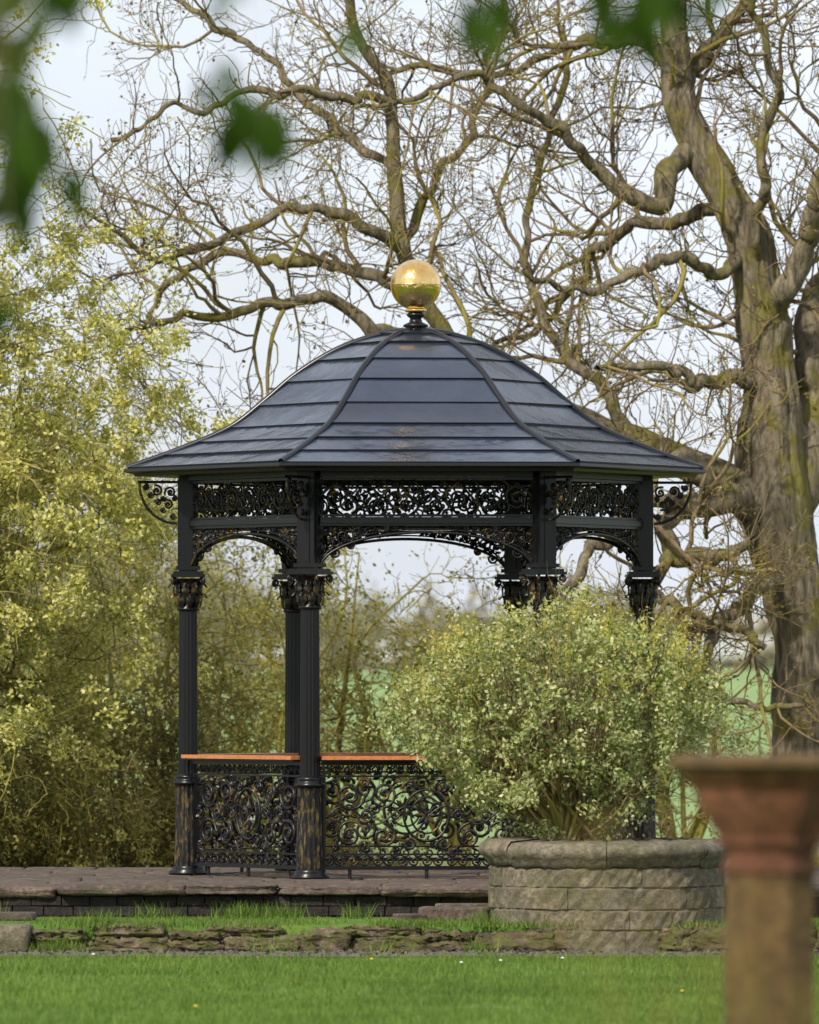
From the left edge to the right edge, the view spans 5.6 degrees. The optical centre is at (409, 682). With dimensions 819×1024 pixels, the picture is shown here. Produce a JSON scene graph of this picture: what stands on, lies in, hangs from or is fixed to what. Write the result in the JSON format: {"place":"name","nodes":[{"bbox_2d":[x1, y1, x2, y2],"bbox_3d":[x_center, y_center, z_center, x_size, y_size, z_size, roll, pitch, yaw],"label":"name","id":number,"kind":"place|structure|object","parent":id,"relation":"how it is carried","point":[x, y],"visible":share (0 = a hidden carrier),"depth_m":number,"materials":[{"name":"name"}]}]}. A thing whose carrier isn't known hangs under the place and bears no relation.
{"place":"outdoors","nodes":[
{"label":"outdoors","id":0,"kind":"place"},
{"bbox_2d":[0,948,818,1023],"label":"lawn grass","id":1,"kind":"structure","parent":0,"point":[217,1013],"depth_m":52.25,"materials":[{"name":"green plant"}]},
{"bbox_2d":[0,606,818,1023],"bbox_3d":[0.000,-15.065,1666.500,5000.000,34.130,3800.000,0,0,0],"label":"ground","id":2,"kind":"structure","parent":0,"point":[690,808],"depth_m":92.53,"materials":[{"name":"green plant"}]},
{"bbox_2d":[0,720,50,867],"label":"bramble scrub","id":3,"kind":"object","parent":2,"relation":"on","point":[6,834],"visible":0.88,"depth_m":71.95,"materials":[{"name":"green plant"}]},
{"bbox_2d":[0,493,114,865],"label":"hawthorn tree","id":4,"kind":"object","parent":2,"relation":"on","point":[16,710],"visible":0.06,"depth_m":77.75,"materials":[{"name":"green plant"}]},
{"bbox_2d":[0,718,174,868],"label":"bramble scrub","id":5,"kind":"object","parent":2,"relation":"on","point":[53,851],"visible":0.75,"depth_m":72.60,"materials":[{"name":"green plant"}]},
{"bbox_2d":[0,685,176,863],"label":"bramble scrub","id":6,"kind":"object","parent":2,"relation":"on","point":[94,742],"visible":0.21,"depth_m":74.64,"materials":[{"name":"green plant"}]},
{"bbox_2d":[0,340,229,858],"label":"hawthorn tree","id":7,"kind":"object","parent":2,"relation":"on","point":[68,619],"visible":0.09,"depth_m":79.51,"materials":[{"name":"green plant"}]},
{"bbox_2d":[0,75,252,866],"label":"blossoming spring tree","id":8,"kind":"object","parent":2,"relation":"on","point":[18,568],"visible":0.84,"depth_m":72.28,"materials":[{"name":"green plant"}]},
{"bbox_2d":[0,0,256,856],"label":"blossoming spring tree","id":9,"kind":"object","parent":2,"relation":"on","point":[20,454],"visible":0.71,"depth_m":71.81,"materials":[{"name":"green plant"}]},
{"bbox_2d":[0,362,256,799],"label":"hawthorn tree","id":10,"kind":"object","parent":2,"relation":"on","point":[118,656],"visible":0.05,"depth_m":85.27,"materials":[{"name":"green plant"}]},
{"bbox_2d":[0,506,284,864],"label":"hawthorn tree","id":11,"kind":"object","parent":2,"relation":"on","point":[166,682],"visible":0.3,"depth_m":76.58,"materials":[{"name":"green plant"}]},
{"bbox_2d":[52,689,282,867],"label":"bramble scrub","id":12,"kind":"object","parent":2,"relation":"on","point":[164,744],"visible":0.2,"depth_m":75.85,"materials":[{"name":"green plant"}]},
{"bbox_2d":[106,734,327,867],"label":"bramble scrub","id":13,"kind":"object","parent":2,"relation":"on","point":[167,812],"visible":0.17,"depth_m":74.06,"materials":[{"name":"green plant"}]},
{"bbox_2d":[48,503,424,865],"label":"hawthorn tree","id":14,"kind":"object","parent":2,"relation":"on","point":[257,683],"visible":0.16,"depth_m":82.38,"materials":[{"name":"green plant"}]},
{"bbox_2d":[0,903,491,920],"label":"loose stone slabs","id":15,"kind":"structure","parent":2,"relation":"on","point":[443,911],"depth_m":61.01,"materials":[{"name":"grey stone"}]},
{"bbox_2d":[145,485,516,845],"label":"hawthorn tree","id":16,"kind":"object","parent":2,"relation":"on","point":[339,728],"visible":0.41,"depth_m":80.12,"materials":[{"name":"green plant"}]},
{"bbox_2d":[0,486,678,724],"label":"distant trees","id":17,"kind":"object","parent":2,"relation":"on","point":[360,615],"visible":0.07,"depth_m":281.09,"materials":[{"name":"green plant"}]},
{"bbox_2d":[0,0,724,337],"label":"overhanging tree","id":18,"kind":"object","parent":2,"relation":"on","point":[264,132],"visible":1,"depth_m":16.49,"materials":[{"name":"green plant"}]},
{"bbox_2d":[326,824,421,865],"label":"bramble scrub","id":19,"kind":"object","parent":2,"relation":"on","point":[342,849],"depth_m":75.30,"materials":[{"name":"green plant"}]},
{"bbox_2d":[92,953,683,1013],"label":"lawn flowers","id":20,"kind":"object","parent":2,"relation":"on","point":[500,960],"visible":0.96,"depth_m":56.60,"materials":[{"name":"white plant"}]},
{"bbox_2d":[5,579,774,669],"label":"hedgerow","id":21,"kind":"object","parent":2,"relation":"on","point":[768,653],"visible":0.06,"depth_m":965.11,"materials":[{"name":"green plant"}]},
{"bbox_2d":[0,867,818,916],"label":"stone platform","id":22,"kind":"structure","parent":2,"relation":"on","point":[56,891],"depth_m":62.08,"materials":[{"name":"stone"}]},
{"bbox_2d":[123,259,706,878],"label":"ornate iron gazebo","id":23,"kind":"object","parent":22,"relation":"on","point":[413,407],"visible":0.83,"depth_m":65.59,"materials":[{"name":"black metal"}]},
{"bbox_2d":[0,922,818,951],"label":"stone wall","id":24,"kind":"structure","parent":2,"relation":"on","point":[214,938],"depth_m":59.87,"materials":[{"name":"stone"}]},
{"bbox_2d":[0,899,818,951],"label":"grass tufts","id":25,"kind":"object","parent":2,"relation":"on","point":[236,912],"visible":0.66,"depth_m":60.00,"materials":[{"name":"green plant"}]},
{"bbox_2d":[0,914,818,926],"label":"grass verge","id":26,"kind":"object","parent":2,"relation":"on","point":[186,919],"depth_m":60.60,"materials":[{"name":"green plant"}]},
{"bbox_2d":[4,0,818,864],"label":"mossy bare tree","id":27,"kind":"object","parent":2,"relation":"on","point":[764,488],"visible":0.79,"depth_m":75.79,"materials":[{"name":"brown plant"}]},
{"bbox_2d":[320,548,606,865],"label":"hawthorn tree","id":28,"kind":"object","parent":2,"relation":"on","point":[453,838],"visible":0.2,"depth_m":79.55,"materials":[{"name":"green plant"}]},
{"bbox_2d":[443,566,711,861],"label":"hawthorn tree","id":29,"kind":"object","parent":2,"relation":"on","point":[680,600],"visible":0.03,"depth_m":82.78,"materials":[{"name":"green plant"}]},
{"bbox_2d":[478,836,724,951],"bbox_3d":[1.436,1.533,60.650,1.868,0.833,1.860,0,0,0],"label":"round stone planter","id":30,"kind":"object","parent":2,"relation":"on","point":[522,870],"visible":0.74,"depth_m":59.89,"materials":[{"name":"stone"}]},
{"bbox_2d":[364,570,744,842],"bbox_3d":[1.062,0.203,60.900,2.818,2.197,2.292,0,0,0],"label":"variegated shrub","id":31,"kind":"object","parent":30,"relation":"in","point":[522,790],"visible":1,"depth_m":60.46,"materials":[{"name":"green plant"}]},
{"bbox_2d":[526,541,772,838],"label":"hawthorn tree","id":32,"kind":"object","parent":2,"relation":"on","point":[698,827],"visible":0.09,"depth_m":80.43,"materials":[{"name":"green plant"}]},
{"bbox_2d":[668,754,818,1023],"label":"terracotta pedestal","id":33,"kind":"object","parent":2,"relation":"on","point":[761,812],"visible":0.98,"depth_m":25.96,"materials":[{"name":"ceramic"}]},
{"bbox_2d":[0,948,818,956],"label":"gravel path","id":34,"kind":"structure","parent":0,"point":[338,952],"depth_m":59.37,"materials":[{"name":"gravel"}]},
{"bbox_2d":[0,0,818,617],"label":"sky","id":35,"kind":"structure","parent":0,"point":[99,98],"materials":[{"name":"white"}]}
]}

